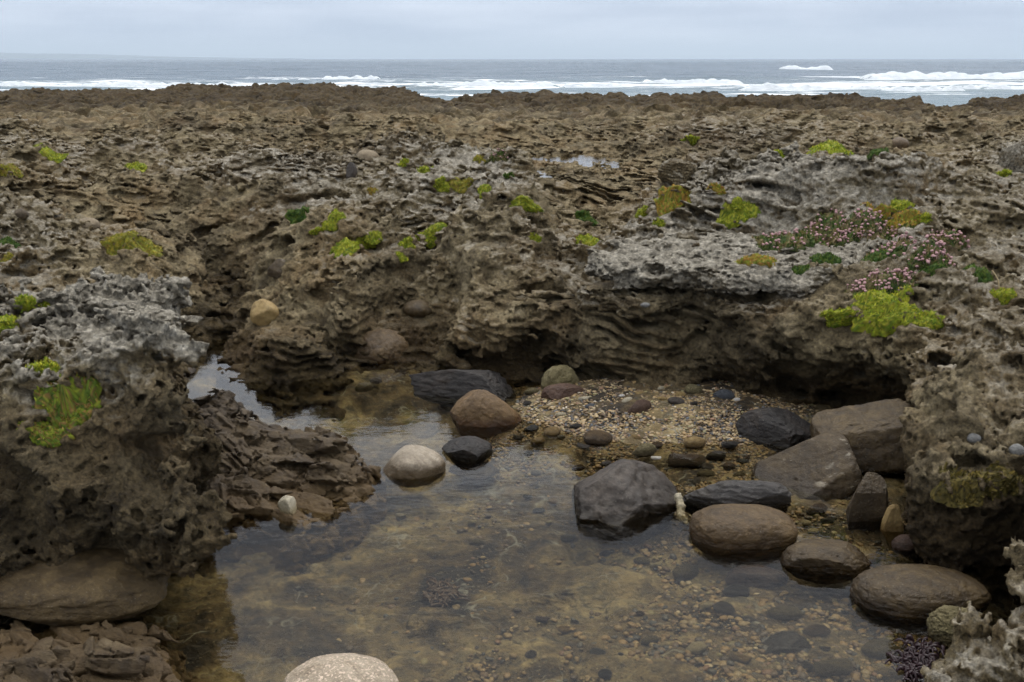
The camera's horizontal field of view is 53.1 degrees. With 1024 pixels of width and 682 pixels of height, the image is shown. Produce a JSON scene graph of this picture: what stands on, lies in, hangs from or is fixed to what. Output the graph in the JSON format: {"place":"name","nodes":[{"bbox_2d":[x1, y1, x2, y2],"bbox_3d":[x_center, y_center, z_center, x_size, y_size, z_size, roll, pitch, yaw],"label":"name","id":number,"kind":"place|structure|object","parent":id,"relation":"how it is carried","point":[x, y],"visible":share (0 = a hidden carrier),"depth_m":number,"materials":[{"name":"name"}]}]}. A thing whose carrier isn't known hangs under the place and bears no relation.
{"place":"outdoors","nodes":[
{"label":"outdoors","id":0,"kind":"place"},
{"bbox_2d":[0,363,1008,681],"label":"pool bed","id":1,"kind":"object","parent":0,"point":[250,619],"visible":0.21,"depth_m":3.73,"materials":[{"name":"sand"}]},
{"bbox_2d":[0,620,210,681],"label":"slate outcrop","id":2,"kind":"object","parent":1,"relation":"on","point":[106,651],"visible":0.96,"depth_m":2.92,"materials":[{"name":"stone"}]},
{"bbox_2d":[0,548,169,625],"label":"boulder","id":3,"kind":"object","parent":2,"relation":"on","point":[90,586],"visible":0.59,"depth_m":3.17,"materials":[{"name":"brown stone"}]},
{"bbox_2d":[192,388,386,570],"bbox_3d":[-1.186,0.479,4.385,1.337,0.464,1.309,0,15,0],"label":"slate outcrop","id":4,"kind":"object","parent":1,"relation":"on","point":[328,483],"visible":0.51,"depth_m":4.12,"materials":[{"name":"stone"}]},
{"bbox_2d":[278,495,296,514],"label":"stone","id":5,"kind":"object","parent":4,"relation":"on","point":[287,504],"visible":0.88,"depth_m":3.94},
{"bbox_2d":[283,653,398,681],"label":"boulder","id":6,"kind":"object","parent":1,"relation":"on","point":[346,667],"visible":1,"depth_m":2.86,"materials":[{"name":"stone"}]},
{"bbox_2d":[354,328,408,366],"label":"boulder","id":7,"kind":"object","parent":1,"relation":"on","point":[388,343],"visible":0.56,"depth_m":5.96,"materials":[{"name":"brown stone"}]},
{"bbox_2d":[381,444,445,487],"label":"boulder","id":8,"kind":"object","parent":1,"relation":"on","point":[411,466],"visible":0.97,"depth_m":4.33,"materials":[{"name":"beige stone"}]},
{"bbox_2d":[404,607,474,637],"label":"slab","id":9,"kind":"structure","parent":1,"relation":"on","point":[424,622],"depth_m":3.43,"materials":[{"name":"stone"}]},
{"bbox_2d":[417,576,469,610],"bbox_3d":[-0.237,0.889,3.600,0.179,0.026,0.243,0,15,0],"label":"seaweed","id":10,"kind":"object","parent":1,"relation":"on","point":[438,591],"visible":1,"depth_m":3.60,"materials":[{"name":"plant"}]},
{"bbox_2d":[409,369,515,406],"bbox_3d":[-0.237,0.254,5.430,0.583,0.241,0.299,6,16,20],"label":"boulder","id":11,"kind":"object","parent":1,"relation":"on","point":[450,388],"visible":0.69,"depth_m":5.35,"materials":[{"name":"black stone"}]},
{"bbox_2d":[448,462,498,480],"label":"slab","id":12,"kind":"structure","parent":1,"relation":"on","point":[483,470],"depth_m":4.52,"materials":[{"name":"grey stone"}]},
{"bbox_2d":[442,436,492,467],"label":"boulder","id":13,"kind":"object","parent":12,"relation":"on","point":[468,451],"visible":1,"depth_m":4.53,"materials":[{"name":"black stone"}]},
{"bbox_2d":[450,389,521,438],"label":"boulder","id":14,"kind":"object","parent":1,"relation":"on","point":[482,414],"visible":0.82,"depth_m":4.92,"materials":[{"name":"orange stone"}]},
{"bbox_2d":[541,365,579,388],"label":"boulder","id":15,"kind":"object","parent":1,"relation":"on","point":[552,375],"visible":0.48,"depth_m":5.35,"materials":[{"name":"beige stone"}]},
{"bbox_2d":[541,383,583,399],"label":"boulder","id":16,"kind":"object","parent":1,"relation":"on","point":[558,391],"visible":0.65,"depth_m":5.18,"materials":[{"name":"brown stone"}]},
{"bbox_2d":[512,563,658,611],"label":"slab","id":17,"kind":"structure","parent":1,"relation":"on","point":[595,585],"depth_m":3.64,"materials":[{"name":"stone"}]},
{"bbox_2d":[583,430,612,445],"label":"pebble","id":18,"kind":"object","parent":1,"relation":"on","point":[597,437],"visible":1,"depth_m":4.70,"materials":[{"name":"brown stone"}]},
{"bbox_2d":[572,459,677,544],"bbox_3d":[0.457,0.665,4.080,0.421,0.385,0.427,0,15,0],"label":"boulder","id":19,"kind":"object","parent":1,"relation":"on","point":[631,501],"visible":0.95,"depth_m":3.96,"materials":[{"name":"grey stone"}]},
{"bbox_2d":[674,493,688,525],"bbox_3d":[0.659,0.654,3.987,0.045,0.102,0.111,-1,15,-4],"label":"coral branch","id":20,"kind":"object","parent":19,"relation":"on","point":[682,517],"visible":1,"depth_m":3.98,"materials":[{"name":"beige stone"}]},
{"bbox_2d":[632,443,656,456],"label":"pebble","id":21,"kind":"object","parent":1,"relation":"on","point":[645,449],"visible":1,"depth_m":4.55,"materials":[{"name":"beige stone"}]},
{"bbox_2d":[672,564,698,580],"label":"pebble","id":22,"kind":"object","parent":1,"relation":"on","point":[685,572],"visible":1,"depth_m":3.73,"materials":[{"name":"grey stone"}]},
{"bbox_2d":[668,453,705,468],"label":"pebble","id":23,"kind":"object","parent":1,"relation":"on","point":[691,461],"visible":0.96,"depth_m":4.53,"materials":[{"name":"brown stone"}]},
{"bbox_2d":[713,601,734,615],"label":"pebble","id":24,"kind":"object","parent":1,"relation":"on","point":[724,608],"visible":1,"depth_m":3.39,"materials":[{"name":"grey stone"}]},
{"bbox_2d":[683,480,791,515],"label":"boulder","id":25,"kind":"object","parent":1,"relation":"on","point":[775,495],"visible":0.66,"depth_m":3.96,"materials":[{"name":"stone"}]},
{"bbox_2d":[689,504,797,560],"bbox_3d":[0.854,0.702,3.793,0.395,0.178,0.242,0,15,0],"label":"boulder","id":26,"kind":"object","parent":1,"relation":"on","point":[744,532],"visible":0.96,"depth_m":3.70,"materials":[{"name":"brown stone"}]},
{"bbox_2d":[725,564,787,588],"bbox_3d":[0.877,0.851,3.669,0.226,0.099,0.126,0,15,0],"label":"slab","id":27,"kind":"object","parent":1,"relation":"on","point":[757,576],"depth_m":3.63,"materials":[{"name":"grey stone"}]},
{"bbox_2d":[735,407,810,452],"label":"boulder","id":28,"kind":"object","parent":1,"relation":"on","point":[777,430],"visible":0.84,"depth_m":4.70,"materials":[{"name":"black stone"}]},
{"bbox_2d":[766,605,803,621],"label":"pebble","id":29,"kind":"object","parent":1,"relation":"on","point":[785,613],"visible":1,"depth_m":3.36,"materials":[{"name":"grey stone"}]},
{"bbox_2d":[764,630,811,654],"bbox_3d":[0.853,0.966,3.214,0.190,0.099,0.132,0,15,0],"label":"slab","id":30,"kind":"object","parent":1,"relation":"on","point":[791,641],"depth_m":3.18,"materials":[{"name":"black stone"}]},
{"bbox_2d":[751,432,861,501],"bbox_3d":[1.259,0.534,4.364,0.493,0.294,0.499,0,15,0],"label":"boulder","id":31,"kind":"object","parent":1,"relation":"on","point":[823,467],"visible":0.86,"depth_m":4.23,"materials":[{"name":"grey stone"}]},
{"bbox_2d":[802,624,830,636],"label":"pebble","id":32,"kind":"object","parent":1,"relation":"on","point":[815,630],"visible":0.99,"depth_m":3.25,"materials":[{"name":"grey stone"}]},
{"bbox_2d":[780,539,870,584],"bbox_3d":[1.098,0.768,3.584,0.316,0.138,0.195,0,15,0],"label":"boulder","id":33,"kind":"object","parent":1,"relation":"on","point":[825,561],"visible":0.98,"depth_m":3.52,"materials":[{"name":"brown stone"}]},
{"bbox_2d":[813,658,853,677],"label":"pebble","id":34,"kind":"object","parent":1,"relation":"on","point":[833,667],"visible":1,"depth_m":3.04,"materials":[{"name":"grey stone"}]},
{"bbox_2d":[810,398,914,478],"bbox_3d":[1.559,0.468,4.454,0.505,0.411,0.292,2,16,7],"label":"boulder","id":35,"kind":"object","parent":1,"relation":"on","point":[871,432],"visible":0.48,"depth_m":4.36,"materials":[{"name":"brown stone"}]},
{"bbox_2d":[846,472,888,531],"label":"boulder","id":36,"kind":"object","parent":1,"relation":"on","point":[867,506],"visible":0.85,"depth_m":3.89,"materials":[{"name":"grey stone"}]},
{"bbox_2d":[861,639,899,658],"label":"pebble","id":37,"kind":"object","parent":1,"relation":"on","point":[877,648],"visible":0.91,"depth_m":3.13,"materials":[{"name":"grey stone"}]},
{"bbox_2d":[880,504,903,546],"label":"boulder","id":38,"kind":"object","parent":1,"relation":"on","point":[891,528],"visible":0.88,"depth_m":3.82,"materials":[{"name":"stone"}]},
{"bbox_2d":[891,534,915,555],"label":"boulder","id":39,"kind":"object","parent":1,"relation":"on","point":[902,544],"visible":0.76,"depth_m":3.68,"materials":[{"name":"orange stone"}]},
{"bbox_2d":[884,634,944,681],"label":"seaweed","id":40,"kind":"object","parent":1,"relation":"on","point":[910,661],"visible":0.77,"depth_m":3.00,"materials":[{"name":"plant"}]},
{"bbox_2d":[850,564,991,624],"bbox_3d":[1.331,0.827,3.346,0.444,0.161,0.264,0,15,0],"label":"boulder","id":41,"kind":"object","parent":1,"relation":"on","point":[910,594],"visible":0.84,"depth_m":3.27,"materials":[{"name":"brown stone"}]},
{"bbox_2d":[926,605,966,649],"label":"boulder","id":42,"kind":"object","parent":1,"relation":"on","point":[940,626],"visible":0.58,"depth_m":3.09,"materials":[{"name":"beige stone"}]},
{"bbox_2d":[0,108,1023,681],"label":"rock platform","id":43,"kind":"object","parent":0,"point":[206,202],"visible":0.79,"depth_m":6.18,"materials":[{"name":"stone"}]},
{"bbox_2d":[0,163,23,177],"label":"moss cushion","id":44,"kind":"object","parent":43,"relation":"on","point":[16,170],"visible":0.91,"depth_m":8.58,"materials":[{"name":"green plant"}]},
{"bbox_2d":[33,142,68,162],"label":"moss cushion","id":45,"kind":"object","parent":43,"relation":"on","point":[50,154],"visible":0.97,"depth_m":10.44,"materials":[{"name":"green plant"}]},
{"bbox_2d":[0,266,236,577],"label":"rock outcrop","id":46,"kind":"object","parent":43,"relation":"on","point":[132,469],"visible":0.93,"depth_m":3.33,"materials":[{"name":"stone"}]},
{"bbox_2d":[0,314,21,333],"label":"moss cushion","id":47,"kind":"object","parent":46,"relation":"on","point":[9,321],"visible":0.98,"depth_m":3.67,"materials":[{"name":"green plant"}]},
{"bbox_2d":[14,293,36,312],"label":"moss cushion","id":48,"kind":"object","parent":46,"relation":"on","point":[27,302],"visible":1,"depth_m":3.81,"materials":[{"name":"green plant"}]},
{"bbox_2d":[25,356,59,375],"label":"moss cushion","id":49,"kind":"object","parent":46,"relation":"on","point":[41,366],"visible":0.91,"depth_m":3.37,"materials":[{"name":"green plant"}]},
{"bbox_2d":[16,420,75,448],"bbox_3d":[-1.515,0.299,3.319,0.192,0.100,0.065,-3,16,-10],"label":"moss cushion","id":50,"kind":"object","parent":46,"relation":"on","point":[43,433],"visible":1,"depth_m":3.31,"materials":[{"name":"green plant"}]},
{"bbox_2d":[32,372,101,428],"bbox_3d":[-1.462,0.188,3.371,0.219,0.186,0.143,-6,16,-20],"label":"moss cushion","id":51,"kind":"object","parent":46,"relation":"on","point":[72,405],"visible":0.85,"depth_m":3.35,"materials":[{"name":"green plant"}]},
{"bbox_2d":[100,230,162,256],"bbox_3d":[-2.519,-0.642,6.785,0.372,0.180,0.319,-11,19,-35],"label":"moss cushion","id":52,"kind":"object","parent":43,"relation":"on","point":[145,244],"visible":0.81,"depth_m":6.75,"materials":[{"name":"green plant"}]},
{"bbox_2d":[250,299,278,325],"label":"boulder","id":53,"kind":"object","parent":43,"relation":"on","point":[263,312],"visible":0.89,"depth_m":6.03,"materials":[{"name":"stone"}]},
{"bbox_2d":[267,258,284,278],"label":"boulder","id":54,"kind":"object","parent":43,"relation":"on","point":[274,270],"visible":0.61,"depth_m":6.53,"materials":[{"name":"grey stone"}]},
{"bbox_2d":[285,206,310,223],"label":"moss cushion","id":55,"kind":"object","parent":43,"relation":"on","point":[295,216],"visible":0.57,"depth_m":6.94,"materials":[{"name":"green plant"}]},
{"bbox_2d":[320,208,345,231],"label":"moss cushion","id":56,"kind":"object","parent":43,"relation":"on","point":[335,216],"visible":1,"depth_m":6.52,"materials":[{"name":"green plant"}]},
{"bbox_2d":[329,237,359,257],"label":"moss cushion","id":57,"kind":"object","parent":43,"relation":"on","point":[345,246],"visible":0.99,"depth_m":6.33,"materials":[{"name":"green plant"}]},
{"bbox_2d":[402,299,431,317],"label":"boulder","id":58,"kind":"object","parent":43,"relation":"on","point":[418,308],"visible":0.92,"depth_m":6.17,"materials":[{"name":"brown stone"}]},
{"bbox_2d":[415,222,446,248],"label":"moss cushion","id":59,"kind":"object","parent":43,"relation":"on","point":[429,232],"visible":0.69,"depth_m":6.65,"materials":[{"name":"green plant"}]},
{"bbox_2d":[433,175,449,191],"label":"moss cushion","id":60,"kind":"object","parent":43,"relation":"on","point":[439,185],"visible":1,"depth_m":7.72,"materials":[{"name":"green plant"}]},
{"bbox_2d":[448,177,473,193],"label":"moss cushion","id":61,"kind":"object","parent":43,"relation":"on","point":[458,185],"visible":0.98,"depth_m":7.74,"materials":[{"name":"green plant"}]},
{"bbox_2d":[509,194,543,212],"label":"moss cushion","id":62,"kind":"object","parent":43,"relation":"on","point":[526,203],"visible":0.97,"depth_m":6.68,"materials":[{"name":"green plant"}]},
{"bbox_2d":[575,233,598,245],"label":"moss cushion","id":63,"kind":"object","parent":43,"relation":"on","point":[588,239],"visible":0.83,"depth_m":6.62,"materials":[{"name":"green plant"}]},
{"bbox_2d":[575,210,598,226],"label":"moss cushion","id":64,"kind":"object","parent":43,"relation":"on","point":[583,215],"visible":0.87,"depth_m":7.81,"materials":[{"name":"green plant"}]},
{"bbox_2d":[653,184,691,215],"bbox_3d":[1.017,-0.891,6.432,0.213,0.197,0.235,13,20,39],"label":"moss cushion","id":65,"kind":"object","parent":43,"relation":"on","point":[668,202],"visible":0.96,"depth_m":6.40,"materials":[{"name":"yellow plant"}]},
{"bbox_2d":[657,158,695,184],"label":"boulder","id":66,"kind":"object","parent":43,"relation":"on","point":[685,169],"visible":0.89,"depth_m":7.12,"materials":[{"name":"stone"}]},
{"bbox_2d":[574,280,788,319],"bbox_3d":[1.085,-0.285,5.562,1.410,0.205,1.137,4,16,14],"label":"rock ledge","id":67,"kind":"object","parent":43,"relation":"on","point":[662,298],"visible":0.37,"depth_m":5.25,"materials":[{"name":"stone"}]},
{"bbox_2d":[584,229,853,296],"bbox_3d":[1.149,-0.437,5.601,1.452,0.227,1.153,6,17,21],"label":"rock ledge","id":68,"kind":"object","parent":43,"relation":"on","point":[669,260],"visible":0.9,"depth_m":5.29,"materials":[{"name":"stone"}]},
{"bbox_2d":[734,253,776,267],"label":"moss cushion","id":69,"kind":"object","parent":68,"relation":"on","point":[760,259],"visible":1,"depth_m":5.19,"materials":[{"name":"yellow plant"}]},
{"bbox_2d":[715,200,761,228],"bbox_3d":[1.369,-0.768,6.196,0.270,0.182,0.113,0,15,0],"label":"moss cushion","id":70,"kind":"object","parent":43,"relation":"on","point":[729,214],"visible":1,"depth_m":6.19,"materials":[{"name":"green plant"}]},
{"bbox_2d":[752,227,829,251],"bbox_3d":[1.556,-0.571,5.737,0.422,0.120,0.342,0,15,0],"label":"sea thrift","id":71,"kind":"object","parent":43,"relation":"on","point":[776,241],"visible":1,"depth_m":5.67,"materials":[{"name":"pink plant"}]},
{"bbox_2d":[808,252,840,263],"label":"moss cushion","id":72,"kind":"object","parent":43,"relation":"on","point":[827,257],"visible":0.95,"depth_m":5.27,"materials":[{"name":"green plant"}]},
{"bbox_2d":[804,208,853,247],"bbox_3d":[1.825,-0.625,5.856,0.392,0.241,0.298,8,17,28],"label":"sea thrift","id":73,"kind":"object","parent":43,"relation":"on","point":[823,225],"visible":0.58,"depth_m":5.87,"materials":[{"name":"pink plant"}]},
{"bbox_2d":[806,139,853,155],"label":"moss cushion","id":74,"kind":"object","parent":43,"relation":"on","point":[831,146],"visible":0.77,"depth_m":8.52,"materials":[{"name":"green plant"}]},
{"bbox_2d":[819,305,861,327],"bbox_3d":[1.528,-0.111,4.772,0.191,0.119,0.078,3,16,11],"label":"moss cushion","id":75,"kind":"object","parent":43,"relation":"on","point":[833,319],"visible":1,"depth_m":4.77,"materials":[{"name":"green plant"}]},
{"bbox_2d":[827,208,916,246],"bbox_3d":[2.010,-0.637,5.729,0.484,0.206,0.294,0,15,0],"label":"sea thrift","id":76,"kind":"object","parent":43,"relation":"on","point":[863,221],"visible":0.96,"depth_m":5.70,"materials":[{"name":"pink plant"}]},
{"bbox_2d":[860,201,897,219],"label":"moss cushion","id":77,"kind":"object","parent":43,"relation":"on","point":[885,209],"visible":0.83,"depth_m":5.84,"materials":[{"name":"green plant"}]},
{"bbox_2d":[844,267,918,294],"bbox_3d":[1.748,-0.276,4.830,0.335,0.142,0.154,0,15,0],"label":"sea thrift","id":78,"kind":"object","parent":43,"relation":"on","point":[890,282],"visible":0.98,"depth_m":4.81,"materials":[{"name":"pink plant"}]},
{"bbox_2d":[850,284,913,309],"bbox_3d":[1.722,-0.208,4.768,0.300,0.127,0.156,0,15,0],"label":"moss cushion","id":79,"kind":"object","parent":43,"relation":"on","point":[868,298],"visible":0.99,"depth_m":4.74,"materials":[{"name":"green plant"}]},
{"bbox_2d":[850,298,921,336],"bbox_3d":[1.718,-0.110,4.699,0.310,0.174,0.119,0,15,0],"label":"moss cushion","id":80,"kind":"object","parent":43,"relation":"on","point":[883,317],"visible":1,"depth_m":4.69,"materials":[{"name":"green plant"}]},
{"bbox_2d":[863,231,918,261],"bbox_3d":[2.011,-0.474,5.226,0.397,0.183,0.374,-13,20,-39],"label":"sea thrift","id":81,"kind":"object","parent":43,"relation":"on","point":[898,248],"visible":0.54,"depth_m":5.17,"materials":[{"name":"pink plant"}]},
{"bbox_2d":[890,197,914,210],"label":"moss cushion","id":82,"kind":"object","parent":43,"relation":"on","point":[899,205],"visible":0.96,"depth_m":5.87,"materials":[{"name":"green plant"}]},
{"bbox_2d":[886,208,921,229],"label":"moss cushion","id":83,"kind":"object","parent":43,"relation":"on","point":[909,216],"visible":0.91,"depth_m":5.76,"materials":[{"name":"yellow plant"}]},
{"bbox_2d":[899,309,945,329],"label":"moss cushion","id":84,"kind":"object","parent":43,"relation":"on","point":[927,318],"visible":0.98,"depth_m":4.61,"materials":[{"name":"green plant"}]},
{"bbox_2d":[906,235,955,271],"bbox_3d":[2.011,-0.414,4.897,0.208,0.175,0.188,13,20,39],"label":"sea thrift","id":85,"kind":"object","parent":43,"relation":"on","point":[929,251],"visible":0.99,"depth_m":4.88,"materials":[{"name":"pink plant"}]},
{"bbox_2d":[926,229,969,250],"bbox_3d":[2.376,-0.550,5.601,0.257,0.133,0.158,0,15,0],"label":"sea thrift","id":86,"kind":"object","parent":43,"relation":"on","point":[953,237],"visible":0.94,"depth_m":5.56,"materials":[{"name":"pink plant"}]},
{"bbox_2d":[930,462,994,508],"bbox_3d":[1.497,0.480,3.421,0.204,0.129,0.121,0,15,0],"label":"algae mat","id":87,"kind":"object","parent":43,"relation":"on","point":[957,498],"visible":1,"depth_m":3.40,"materials":[{"name":"green plant"}]},
{"bbox_2d":[962,262,993,282],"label":"moss cushion","id":88,"kind":"object","parent":43,"relation":"on","point":[983,274],"visible":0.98,"depth_m":5.08,"materials":[{"name":"green plant"}]},
{"bbox_2d":[980,461,1023,500],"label":"algae mat","id":89,"kind":"object","parent":43,"relation":"on","point":[1007,484],"visible":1,"depth_m":3.39,"materials":[{"name":"green plant"}]},
{"bbox_2d":[989,287,1016,304],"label":"moss cushion","id":90,"kind":"object","parent":43,"relation":"on","point":[1004,296],"visible":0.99,"depth_m":4.96,"materials":[{"name":"green plant"}]},
{"bbox_2d":[997,142,1023,172],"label":"boulder","id":91,"kind":"object","parent":43,"relation":"on","point":[1011,157],"visible":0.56,"depth_m":7.38,"materials":[{"name":"stone"}]},
{"bbox_2d":[0,82,1023,136],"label":"platform","id":92,"kind":"structure","parent":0,"point":[74,112],"depth_m":27.45,"materials":[{"name":"stone"}]},
{"bbox_2d":[0,59,1023,106],"bbox_3d":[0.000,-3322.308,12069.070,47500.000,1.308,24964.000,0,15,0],"label":"sea","id":93,"kind":"structure","parent":0,"point":[410,74],"depth_m":144.09,"materials":[{"name":"grey liquid"}]},
{"bbox_2d":[0,80,251,87],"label":"breaking wave","id":94,"kind":"object","parent":93,"relation":"on","point":[103,83],"visible":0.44,"depth_m":75.85,"materials":[{"name":"liquid"}]},
{"bbox_2d":[417,80,560,86],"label":"breaking wave","id":95,"kind":"object","parent":93,"relation":"on","point":[506,84],"visible":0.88,"depth_m":80.34,"materials":[{"name":"liquid"}]},
{"bbox_2d":[559,82,634,87],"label":"breaking wave","id":96,"kind":"object","parent":93,"relation":"on","point":[599,85],"visible":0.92,"depth_m":77.96,"materials":[{"name":"liquid"}]},
{"bbox_2d":[642,78,743,83],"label":"breaking wave","id":97,"kind":"object","parent":93,"relation":"on","point":[701,81],"visible":0.81,"depth_m":88.33,"materials":[{"name":"liquid"}]},
{"bbox_2d":[736,82,889,90],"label":"breaking wave","id":98,"kind":"object","parent":93,"relation":"on","point":[767,86],"visible":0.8,"depth_m":69.80,"materials":[{"name":"liquid"}]},
{"bbox_2d":[882,85,964,90],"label":"breaking wave","id":99,"kind":"object","parent":93,"relation":"on","point":[934,88],"visible":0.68,"depth_m":66.34,"materials":[{"name":"liquid"}]},
{"bbox_2d":[858,71,1023,79],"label":"breaking wave","id":100,"kind":"object","parent":93,"relation":"on","point":[892,75],"visible":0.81,"depth_m":98.05,"materials":[{"name":"liquid"}]},
{"bbox_2d":[961,84,1023,89],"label":"breaking wave","id":101,"kind":"object","parent":93,"relation":"on","point":[990,86],"visible":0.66,"depth_m":69.91,"materials":[{"name":"liquid"}]},
{"bbox_2d":[0,0,1023,58],"label":"sky","id":102,"kind":"structure","parent":0,"point":[302,29],"materials":[{"name":"grey"}]},
{"bbox_2d":[529,149,622,177],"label":"pool water","id":103,"kind":"structure","parent":0,"point":[578,159],"depth_m":13.15,"materials":[{"name":"liquid"}]},
{"bbox_2d":[295,375,940,681],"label":"gravel","id":104,"kind":"structure","parent":0,"point":[725,663],"depth_m":3.90,"materials":[{"name":"gravel"}]},
{"bbox_2d":[628,399,650,413],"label":"pebble","id":105,"kind":"object","parent":104,"relation":"on","point":[640,405],"visible":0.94,"depth_m":4.91,"materials":[{"name":"orange stone"}]},
{"bbox_2d":[683,436,704,447],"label":"pebble","id":106,"kind":"object","parent":104,"relation":"on","point":[694,442],"visible":1,"depth_m":4.65,"materials":[{"name":"stone"}]},
{"bbox_2d":[723,584,749,597],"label":"pebble","id":107,"kind":"object","parent":104,"relation":"on","point":[734,590],"visible":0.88,"depth_m":3.52,"materials":[{"name":"black stone"}]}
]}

